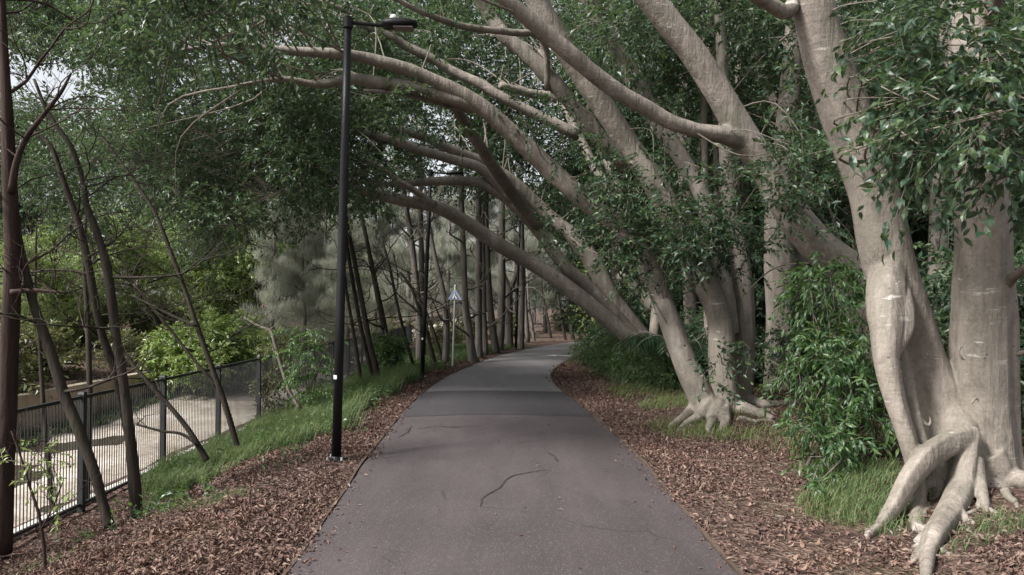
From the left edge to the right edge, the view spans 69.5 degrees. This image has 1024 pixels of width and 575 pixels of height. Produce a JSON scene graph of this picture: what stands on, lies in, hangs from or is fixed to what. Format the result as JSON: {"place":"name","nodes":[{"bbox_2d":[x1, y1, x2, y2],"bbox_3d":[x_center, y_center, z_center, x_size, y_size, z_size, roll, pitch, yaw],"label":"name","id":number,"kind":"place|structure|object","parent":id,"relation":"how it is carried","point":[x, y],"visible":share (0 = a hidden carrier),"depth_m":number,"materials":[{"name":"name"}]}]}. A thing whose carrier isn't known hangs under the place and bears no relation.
{"place":"outdoors","nodes":[
{"label":"outdoors","id":0,"kind":"place"},
{"bbox_2d":[0,0,894,309],"label":"sky","id":1,"kind":"structure","parent":0,"point":[61,76],"materials":[{"name":"white"}]},
{"bbox_2d":[0,293,1023,574],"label":"ground","id":2,"kind":"structure","parent":0,"point":[146,437],"depth_m":6.55,"materials":[{"name":"brown soil"}]},
{"bbox_2d":[0,318,53,400],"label":"bush","id":3,"kind":"object","parent":2,"relation":"on","point":[24,385],"visible":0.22,"depth_m":17.39,"materials":[{"name":"green plant"}]},
{"bbox_2d":[0,237,73,342],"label":"broadleaf tree","id":4,"kind":"object","parent":2,"relation":"on","point":[48,282],"visible":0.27,"depth_m":23.35,"materials":[{"name":"green plant"}]},
{"bbox_2d":[0,107,95,510],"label":"slender tree","id":5,"kind":"object","parent":2,"relation":"on","point":[41,380],"visible":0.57,"depth_m":8.58,"materials":[{"name":"brown plant"}]},
{"bbox_2d":[0,401,100,567],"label":"slender tree","id":6,"kind":"object","parent":2,"relation":"on","point":[32,494],"visible":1,"depth_m":5.19,"materials":[{"name":"green plant"}]},
{"bbox_2d":[0,217,105,342],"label":"broadleaf tree","id":7,"kind":"object","parent":2,"relation":"on","point":[67,265],"visible":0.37,"depth_m":24.85,"materials":[{"name":"green plant"}]},
{"bbox_2d":[0,315,108,381],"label":"bush","id":8,"kind":"object","parent":2,"relation":"on","point":[59,344],"visible":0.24,"depth_m":19.82,"materials":[{"name":"green plant"}]},
{"bbox_2d":[0,95,114,255],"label":"broadleaf tree","id":9,"kind":"object","parent":2,"relation":"on","point":[34,213],"visible":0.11,"depth_m":40.88,"materials":[{"name":"green plant"}]},
{"bbox_2d":[0,0,162,555],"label":"slender tree","id":10,"kind":"object","parent":2,"relation":"on","point":[13,290],"visible":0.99,"depth_m":6.25,"materials":[{"name":"green plant"}]},
{"bbox_2d":[0,64,171,528],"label":"slender tree","id":11,"kind":"object","parent":2,"relation":"on","point":[63,391],"visible":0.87,"depth_m":6.37,"materials":[{"name":"brown plant"}]},
{"bbox_2d":[34,290,140,350],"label":"bush","id":12,"kind":"object","parent":2,"relation":"on","point":[105,319],"visible":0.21,"depth_m":25.57,"materials":[{"name":"green plant"}]},
{"bbox_2d":[25,198,154,326],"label":"broadleaf tree","id":13,"kind":"object","parent":2,"relation":"on","point":[114,263],"visible":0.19,"depth_m":28.25,"materials":[{"name":"green plant"}]},
{"bbox_2d":[22,308,209,461],"bbox_3d":[-4.543,1.151,8.627,1.796,1.898,1.498,0,-1,0],"label":"slender tree","id":14,"kind":"object","parent":2,"relation":"on","point":[192,438],"visible":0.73,"depth_m":8.87,"materials":[{"name":"brown plant"}]},
{"bbox_2d":[85,324,166,370],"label":"bush","id":15,"kind":"object","parent":2,"relation":"on","point":[132,348],"visible":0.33,"depth_m":22.66,"materials":[{"name":"green plant"}]},
{"bbox_2d":[48,215,204,499],"bbox_3d":[-4.462,0.874,8.406,1.268,3.294,2.127,1,-2,-45],"label":"slender tree","id":16,"kind":"object","parent":2,"relation":"on","point":[89,379],"visible":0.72,"depth_m":7.99,"materials":[{"name":"brown plant"}]},
{"bbox_2d":[0,47,269,518],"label":"slender tree","id":17,"kind":"object","parent":2,"relation":"on","point":[128,427],"visible":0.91,"depth_m":6.59,"materials":[{"name":"brown plant"}]},
{"bbox_2d":[74,193,197,336],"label":"broadleaf tree","id":18,"kind":"object","parent":2,"relation":"on","point":[152,268],"visible":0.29,"depth_m":29.92,"materials":[{"name":"green plant"}]},
{"bbox_2d":[71,137,203,305],"bbox_3d":[-18.212,-2.922,36.095,6.942,9.537,6.662,1,-1,-24],"label":"broadleaf tree","id":19,"kind":"object","parent":2,"relation":"on","point":[113,193],"visible":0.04,"depth_m":35.04,"materials":[{"name":"green plant"}]},
{"bbox_2d":[31,124,286,447],"bbox_3d":[-4.515,0.008,9.419,3.072,4.250,2.548,0,-1,0],"label":"slender tree","id":20,"kind":"object","parent":2,"relation":"on","point":[216,383],"visible":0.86,"depth_m":9.58,"materials":[{"name":"brown plant"}]},
{"bbox_2d":[120,292,202,345],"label":"bush","id":21,"kind":"object","parent":2,"relation":"on","point":[153,325],"visible":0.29,"depth_m":29.19,"materials":[{"name":"green plant"}]},
{"bbox_2d":[133,321,243,398],"bbox_3d":[-9.980,2.354,22.958,3.405,2.769,3.517,0,-1,5],"label":"bush","id":22,"kind":"object","parent":2,"relation":"on","point":[173,355],"visible":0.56,"depth_m":22.33,"materials":[{"name":"green plant"}]},
{"bbox_2d":[128,198,248,325],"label":"broadleaf tree","id":23,"kind":"object","parent":2,"relation":"on","point":[202,285],"visible":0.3,"depth_m":33.41,"materials":[{"name":"green plant"}]},
{"bbox_2d":[13,325,411,540],"bbox_3d":[-4.582,2.097,17.618,0.235,1.566,30.670,0,-1,0],"label":"metal fence","id":24,"kind":"object","parent":2,"relation":"on","point":[252,384],"visible":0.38,"depth_m":9.35,"materials":[{"name":"metal"}]},
{"bbox_2d":[251,324,302,418],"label":"vine","id":25,"kind":"object","parent":24,"relation":"attached to","point":[267,391],"visible":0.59,"depth_m":13.41,"materials":[{"name":"green plant"}]},
{"bbox_2d":[17,322,415,436],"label":"canal wall","id":26,"kind":"structure","parent":2,"relation":"on","point":[27,399],"depth_m":18.12,"materials":[{"name":"concrete"}]},
{"bbox_2d":[166,307,289,394],"bbox_3d":[-9.356,2.227,24.336,4.138,3.258,4.006,-1,-2,42],"label":"bush","id":27,"kind":"object","parent":2,"relation":"on","point":[246,353],"visible":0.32,"depth_m":23.87,"materials":[{"name":"green plant"}]},
{"bbox_2d":[182,198,300,331],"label":"broadleaf tree","id":28,"kind":"object","parent":2,"relation":"on","point":[247,261],"visible":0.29,"depth_m":34.90,"materials":[{"name":"green plant"}]},
{"bbox_2d":[194,165,317,312],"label":"broadleaf tree","id":29,"kind":"object","parent":2,"relation":"on","point":[294,243],"visible":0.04,"depth_m":36.86,"materials":[{"name":"green plant"}]},
{"bbox_2d":[12,342,529,574],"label":"grass","id":30,"kind":"structure","parent":2,"relation":"on","point":[189,476],"depth_m":9.55,"materials":[{"name":"plant"}]},
{"bbox_2d":[233,192,308,336],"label":"she oak","id":31,"kind":"object","parent":2,"relation":"on","point":[265,297],"visible":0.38,"depth_m":29.79,"materials":[{"name":"green plant"}]},
{"bbox_2d":[244,297,302,410],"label":"slender tree","id":32,"kind":"object","parent":2,"relation":"on","point":[295,401],"visible":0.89,"depth_m":11.48,"materials":[{"name":"grey plant"}]},
{"bbox_2d":[52,342,511,549],"bbox_3d":[-2.224,2.207,16.093,4.839,1.108,20.050,0,-1,0],"label":"ground cover","id":33,"kind":"object","parent":2,"relation":"on","point":[169,504],"visible":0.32,"depth_m":9.17,"materials":[{"name":"green plant"}]},
{"bbox_2d":[261,324,347,404],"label":"feathery plant","id":34,"kind":"object","parent":2,"relation":"on","point":[293,380],"visible":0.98,"depth_m":11.24,"materials":[{"name":"green plant"}]},
{"bbox_2d":[263,191,351,376],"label":"she oak","id":35,"kind":"object","parent":2,"relation":"on","point":[295,272],"visible":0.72,"depth_m":25.74,"materials":[{"name":"green plant"}]},
{"bbox_2d":[290,195,349,332],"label":"she oak","id":36,"kind":"object","parent":2,"relation":"on","point":[321,295],"visible":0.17,"depth_m":37.67,"materials":[{"name":"green plant"}]},
{"bbox_2d":[308,180,395,370],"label":"she oak","id":37,"kind":"object","parent":2,"relation":"on","point":[330,264],"visible":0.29,"depth_m":28.78,"materials":[{"name":"green plant"}]},
{"bbox_2d":[303,210,406,377],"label":"slender tree","id":38,"kind":"object","parent":2,"relation":"on","point":[350,317],"visible":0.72,"depth_m":16.47,"materials":[{"name":"brown plant"}]},
{"bbox_2d":[313,201,409,376],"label":"slender tree","id":39,"kind":"object","parent":2,"relation":"on","point":[362,334],"visible":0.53,"depth_m":15.86,"materials":[{"name":"brown plant"}]},
{"bbox_2d":[283,176,449,375],"bbox_3d":[-3.286,-0.442,15.747,4.281,5.069,1.116,0,-1,-19],"label":"slender tree","id":40,"kind":"object","parent":2,"relation":"on","point":[375,366],"visible":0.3,"depth_m":15.56,"materials":[{"name":"brown plant"}]},
{"bbox_2d":[325,14,417,462],"bbox_3d":[-1.437,-0.527,7.621,0.805,4.644,0.250,1,-1,0],"label":"street lamp","id":41,"kind":"object","parent":2,"relation":"on","point":[394,22],"visible":0.99,"depth_m":7.56,"materials":[{"name":"metal"}]},
{"bbox_2d":[328,214,419,365],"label":"slender tree","id":42,"kind":"object","parent":2,"relation":"on","point":[397,305],"visible":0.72,"depth_m":17.97,"materials":[{"name":"brown plant"}]},
{"bbox_2d":[351,187,411,336],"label":"she oak","id":43,"kind":"object","parent":2,"relation":"on","point":[371,233],"visible":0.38,"depth_m":33.01,"materials":[{"name":"green plant"}]},
{"bbox_2d":[350,174,412,368],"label":"slender tree","id":44,"kind":"object","parent":2,"relation":"on","point":[382,325],"visible":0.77,"depth_m":17.45,"materials":[{"name":"brown plant"}]},
{"bbox_2d":[0,0,763,354],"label":"fig tree","id":45,"kind":"object","parent":2,"relation":"on","point":[242,160],"visible":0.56,"depth_m":14.15,"materials":[{"name":"green plant"}]},
{"bbox_2d":[358,323,415,373],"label":"bush","id":46,"kind":"object","parent":2,"relation":"on","point":[390,350],"visible":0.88,"depth_m":17.05,"materials":[{"name":"green plant"}]},
{"bbox_2d":[377,212,412,326],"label":"she oak","id":47,"kind":"object","parent":2,"relation":"on","point":[394,226],"visible":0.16,"depth_m":52.10,"materials":[{"name":"green plant"}]},
{"bbox_2d":[282,349,525,574],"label":"path edging","id":48,"kind":"object","parent":2,"relation":"on","point":[353,475],"visible":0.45,"depth_m":6.60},
{"bbox_2d":[370,161,440,354],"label":"she oak","id":49,"kind":"object","parent":2,"relation":"on","point":[421,253],"visible":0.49,"depth_m":22.93,"materials":[{"name":"brown plant"}]},
{"bbox_2d":[381,177,434,325],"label":"she oak","id":50,"kind":"object","parent":2,"relation":"on","point":[403,250],"visible":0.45,"depth_m":35.70,"materials":[{"name":"green plant"}]},
{"bbox_2d":[377,259,461,359],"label":"slender tree","id":51,"kind":"object","parent":2,"relation":"on","point":[435,339],"visible":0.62,"depth_m":19.96,"materials":[{"name":"brown plant"}]},
{"bbox_2d":[371,171,468,360],"bbox_3d":[-2.483,-0.528,20.311,2.644,5.498,1.468,0,-1,0],"label":"she oak","id":52,"kind":"object","parent":2,"relation":"on","point":[416,280],"visible":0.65,"depth_m":20.42,"materials":[{"name":"brown plant"}]},
{"bbox_2d":[397,187,452,363],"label":"she oak","id":53,"kind":"object","parent":2,"relation":"on","point":[446,339],"visible":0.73,"depth_m":19.43,"materials":[{"name":"brown plant"}]},
{"bbox_2d":[369,256,490,364],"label":"slender tree","id":54,"kind":"object","parent":2,"relation":"on","point":[420,316],"visible":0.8,"depth_m":18.98,"materials":[{"name":"brown plant"}]},
{"bbox_2d":[405,189,454,331],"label":"she oak","id":55,"kind":"object","parent":2,"relation":"on","point":[436,226],"visible":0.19,"depth_m":47.80,"materials":[{"name":"green plant"}]},
{"bbox_2d":[415,318,465,348],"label":"bush","id":56,"kind":"object","parent":2,"relation":"on","point":[439,327],"visible":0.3,"depth_m":29.66,"materials":[{"name":"green plant"}]},
{"bbox_2d":[420,168,462,377],"bbox_3d":[-1.568,-0.315,16.221,0.805,4.644,0.250,2,-1,0],"label":"street lamp","id":57,"kind":"object","parent":2,"relation":"on","point":[452,172],"visible":0.82,"depth_m":16.16,"materials":[{"name":"metal"}]},
{"bbox_2d":[418,186,475,318],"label":"she oak","id":58,"kind":"object","parent":2,"relation":"on","point":[446,249],"visible":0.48,"depth_m":32.81,"materials":[{"name":"green plant"}]},
{"bbox_2d":[418,122,489,363],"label":"she oak","id":59,"kind":"object","parent":2,"relation":"on","point":[470,343],"visible":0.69,"depth_m":19.93,"materials":[{"name":"brown plant"}]},
{"bbox_2d":[274,0,670,296],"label":"fig tree","id":60,"kind":"object","parent":2,"relation":"on","point":[613,274],"visible":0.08,"depth_m":18.88,"materials":[{"name":"green plant"}]},
{"bbox_2d":[450,116,494,357],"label":"she oak","id":61,"kind":"object","parent":2,"relation":"on","point":[478,319],"visible":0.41,"depth_m":21.61,"materials":[{"name":"brown plant"}]},
{"bbox_2d":[430,165,522,355],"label":"she oak","id":62,"kind":"object","parent":2,"relation":"on","point":[485,333],"visible":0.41,"depth_m":22.92,"materials":[{"name":"brown plant"}]},
{"bbox_2d":[450,189,508,313],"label":"she oak","id":63,"kind":"object","parent":2,"relation":"on","point":[494,255],"visible":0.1,"depth_m":37.94,"materials":[{"name":"green plant"}]},
{"bbox_2d":[456,192,523,353],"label":"she oak","id":64,"kind":"object","parent":2,"relation":"on","point":[490,321],"visible":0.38,"depth_m":23.91,"materials":[{"name":"brown plant"}]},
{"bbox_2d":[469,213,516,347],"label":"she oak","id":65,"kind":"object","parent":2,"relation":"on","point":[509,326],"visible":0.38,"depth_m":26.89,"materials":[{"name":"brown plant"}]},
{"bbox_2d":[307,0,699,293],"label":"fig tree","id":66,"kind":"object","parent":2,"relation":"on","point":[595,149],"visible":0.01,"depth_m":18.97,"materials":[{"name":"green plant"}]},
{"bbox_2d":[426,341,583,391],"bbox_3d":[14.440,2.574,44.892,7.345,0.026,70.776,-1,-1,29],"label":"path surface","id":67,"kind":"object","parent":2,"relation":"on","point":[525,370],"visible":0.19,"depth_m":16.80,"materials":[{"name":"asphalt"}]},
{"bbox_2d":[120,0,901,422],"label":"fig tree","id":68,"kind":"object","parent":2,"relation":"on","point":[806,230],"visible":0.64,"depth_m":8.17,"materials":[{"name":"green plant"}]},
{"bbox_2d":[0,356,1023,574],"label":"fallen leaves","id":69,"kind":"object","parent":2,"relation":"on","point":[78,563],"visible":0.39,"depth_m":5.99,"materials":[{"name":"brown plant"}]},
{"bbox_2d":[489,200,536,350],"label":"she oak","id":70,"kind":"object","parent":2,"relation":"on","point":[502,295],"visible":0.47,"depth_m":25.40,"materials":[{"name":"brown plant"}]},
{"bbox_2d":[491,205,541,319],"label":"she oak","id":71,"kind":"object","parent":2,"relation":"on","point":[512,237],"visible":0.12,"depth_m":41.89,"materials":[{"name":"green plant"}]},
{"bbox_2d":[490,161,548,348],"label":"she oak","id":72,"kind":"object","parent":2,"relation":"on","point":[521,321],"visible":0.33,"depth_m":26.41,"materials":[{"name":"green plant"}]},
{"bbox_2d":[16,342,1023,554],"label":"grass","id":73,"kind":"structure","parent":2,"relation":"on","point":[865,481],"depth_m":5.84,"materials":[{"name":"plant"}]},
{"bbox_2d":[514,231,546,342],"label":"she oak","id":74,"kind":"object","parent":2,"relation":"on","point":[527,334],"visible":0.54,"depth_m":29.93,"materials":[{"name":"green plant"}]},
{"bbox_2d":[45,0,1023,438],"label":"fig tree","id":75,"kind":"object","parent":2,"relation":"on","point":[701,258],"visible":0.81,"depth_m":10.29,"materials":[{"name":"green plant"}]},
{"bbox_2d":[515,183,566,332],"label":"she oak","id":76,"kind":"object","parent":2,"relation":"on","point":[536,283],"visible":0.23,"depth_m":39.87,"materials":[{"name":"green plant"}]},
{"bbox_2d":[524,157,584,327],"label":"broadleaf tree","id":77,"kind":"object","parent":2,"relation":"on","point":[539,296],"visible":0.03,"depth_m":43.58,"materials":[{"name":"green plant"}]},
{"bbox_2d":[566,322,605,366],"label":"bush","id":78,"kind":"object","parent":2,"relation":"on","point":[577,348],"visible":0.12,"depth_m":18.69,"materials":[{"name":"green plant"}]},
{"bbox_2d":[580,330,630,376],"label":"bush","id":79,"kind":"object","parent":2,"relation":"on","point":[613,341],"visible":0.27,"depth_m":16.29,"materials":[{"name":"green plant"}]},
{"bbox_2d":[568,298,644,365],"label":"bush","id":80,"kind":"object","parent":2,"relation":"on","point":[589,335],"visible":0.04,"depth_m":18.78,"materials":[{"name":"green plant"}]},
{"bbox_2d":[530,59,713,341],"bbox_3d":[3.964,-2.561,24.253,6.933,9.836,7.357,0,-1,4],"label":"broadleaf tree","id":81,"kind":"object","parent":2,"relation":"on","point":[582,315],"visible":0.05,"depth_m":23.71,"materials":[{"name":"green plant"}]},
{"bbox_2d":[590,330,653,382],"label":"bush","id":82,"kind":"object","parent":2,"relation":"on","point":[611,366],"visible":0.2,"depth_m":14.81,"materials":[{"name":"green plant"}]},
{"bbox_2d":[584,290,683,359],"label":"bush","id":83,"kind":"object","parent":2,"relation":"on","point":[646,322],"visible":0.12,"depth_m":17.37,"materials":[{"name":"green plant"}]},
{"bbox_2d":[431,0,845,329],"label":"fig tree","id":84,"kind":"object","parent":2,"relation":"on","point":[689,298],"visible":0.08,"depth_m":16.89,"materials":[{"name":"green plant"}]},
{"bbox_2d":[608,333,673,386],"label":"bush","id":85,"kind":"object","parent":2,"relation":"on","point":[628,373],"visible":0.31,"depth_m":14.07,"materials":[{"name":"green plant"}]},
{"bbox_2d":[551,361,744,574],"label":"path edging","id":86,"kind":"object","parent":2,"relation":"on","point":[728,561],"visible":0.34,"depth_m":5.90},
{"bbox_2d":[629,347,708,393],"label":"bush","id":87,"kind":"object","parent":2,"relation":"on","point":[666,378],"visible":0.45,"depth_m":13.38,"materials":[{"name":"green plant"}]},
{"bbox_2d":[559,0,795,376],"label":"fig tree","id":88,"kind":"object","parent":2,"relation":"on","point":[704,115],"visible":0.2,"depth_m":13.35,"materials":[{"name":"green plant"}]},
{"bbox_2d":[612,328,763,388],"bbox_3d":[3.212,1.395,13.387,2.479,1.272,2.660,1,-2,-35],"label":"bush","id":89,"kind":"object","parent":2,"relation":"on","point":[656,343],"visible":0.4,"depth_m":13.17,"materials":[{"name":"green plant"}]},
{"bbox_2d":[644,305,764,385],"bbox_3d":[3.695,1.218,14.088,2.003,1.934,2.470,1,-1,-23],"label":"bush","id":90,"kind":"object","parent":2,"relation":"on","point":[696,328],"visible":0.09,"depth_m":13.64,"materials":[{"name":"green plant"}]},
{"bbox_2d":[686,288,765,380],"bbox_3d":[5.002,1.018,14.842,3.176,2.487,2.575,0,-1,21],"label":"bush","id":91,"kind":"object","parent":2,"relation":"on","point":[760,321],"visible":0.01,"depth_m":14.66,"materials":[{"name":"green plant"}]},
{"bbox_2d":[621,0,841,289],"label":"fig tree","id":92,"kind":"object","parent":2,"relation":"on","point":[714,120],"visible":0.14,"depth_m":13.94,"materials":[{"name":"green plant"}]},
{"bbox_2d":[598,380,869,454],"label":"grass","id":93,"kind":"structure","parent":2,"relation":"on","point":[681,399],"depth_m":9.40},
{"bbox_2d":[655,30,842,305],"bbox_3d":[7.563,-2.683,22.108,6.933,9.836,7.357,1,-2,-38],"label":"broadleaf tree","id":94,"kind":"object","parent":2,"relation":"on","point":[750,189],"visible":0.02,"depth_m":20.99,"materials":[{"name":"green plant"}]},
{"bbox_2d":[601,1,914,316],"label":"fig tree","id":95,"kind":"object","parent":2,"relation":"on","point":[739,185],"visible":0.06,"depth_m":13.91,"materials":[{"name":"green plant"}]},
{"bbox_2d":[755,273,865,398],"bbox_3d":[5.543,0.914,11.833,3.176,2.487,2.575,-1,-2,36],"label":"bush","id":96,"kind":"object","parent":2,"relation":"on","point":[781,342],"visible":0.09,"depth_m":12.02,"materials":[{"name":"green plant"}]},
{"bbox_2d":[599,0,1023,297],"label":"fig tree","id":97,"kind":"object","parent":2,"relation":"on","point":[770,98],"visible":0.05,"depth_m":15.41,"materials":[{"name":"green plant"}]},
{"bbox_2d":[756,251,901,497],"bbox_3d":[3.105,0.869,6.980,1.632,2.534,2.573,-1,-2,32],"label":"shrub","id":98,"kind":"object","parent":2,"relation":"on","point":[829,434],"visible":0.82,"depth_m":7.11,"materials":[{"name":"green plant"}]},
{"bbox_2d":[644,0,1023,390],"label":"fig tree","id":99,"kind":"object","parent":2,"relation":"on","point":[772,259],"visible":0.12,"depth_m":12.46,"materials":[{"name":"green plant"}]},
{"bbox_2d":[729,4,1022,289],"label":"fig tree","id":100,"kind":"object","parent":2,"relation":"on","point":[848,205],"visible":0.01,"depth_m":16.91,"materials":[{"name":"green plant"}]},
{"bbox_2d":[749,0,1023,574],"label":"fig tree","id":101,"kind":"object","parent":2,"relation":"on","point":[955,415],"visible":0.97,"depth_m":5.70,"materials":[{"name":"beige plant"}]},
{"bbox_2d":[777,0,1023,352],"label":"fig tree","id":102,"kind":"object","parent":2,"relation":"on","point":[934,238],"visible":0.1,"depth_m":10.98,"materials":[{"name":"green plant"}]},
{"bbox_2d":[816,0,1023,276],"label":"broadleaf tree","id":103,"kind":"object","parent":2,"relation":"on","point":[921,235],"visible":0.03,"depth_m":16.26,"materials":[{"name":"green plant"}]},
{"bbox_2d":[866,242,1023,403],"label":"bush","id":104,"kind":"object","parent":2,"relation":"on","point":[932,296],"visible":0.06,"depth_m":8.85,"materials":[{"name":"green plant"}]},
{"bbox_2d":[874,238,1023,444],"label":"bush","id":105,"kind":"object","parent":2,"relation":"on","point":[944,309],"visible":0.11,"depth_m":8.25,"materials":[{"name":"green plant"}]},
{"bbox_2d":[287,356,737,574],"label":"path","id":106,"kind":"structure","parent":0,"point":[602,523],"depth_m":5.64,"materials":[{"name":"asphalt"}]},
{"bbox_2d":[402,390,592,415],"bbox_3d":[-0.215,1.836,11.859,2.733,0.024,2.976,0,-1,0],"label":"path patch","id":107,"kind":"object","parent":106,"relation":"on","point":[487,402],"visible":1,"depth_m":11.58,"materials":[{"name":"asphalt"}]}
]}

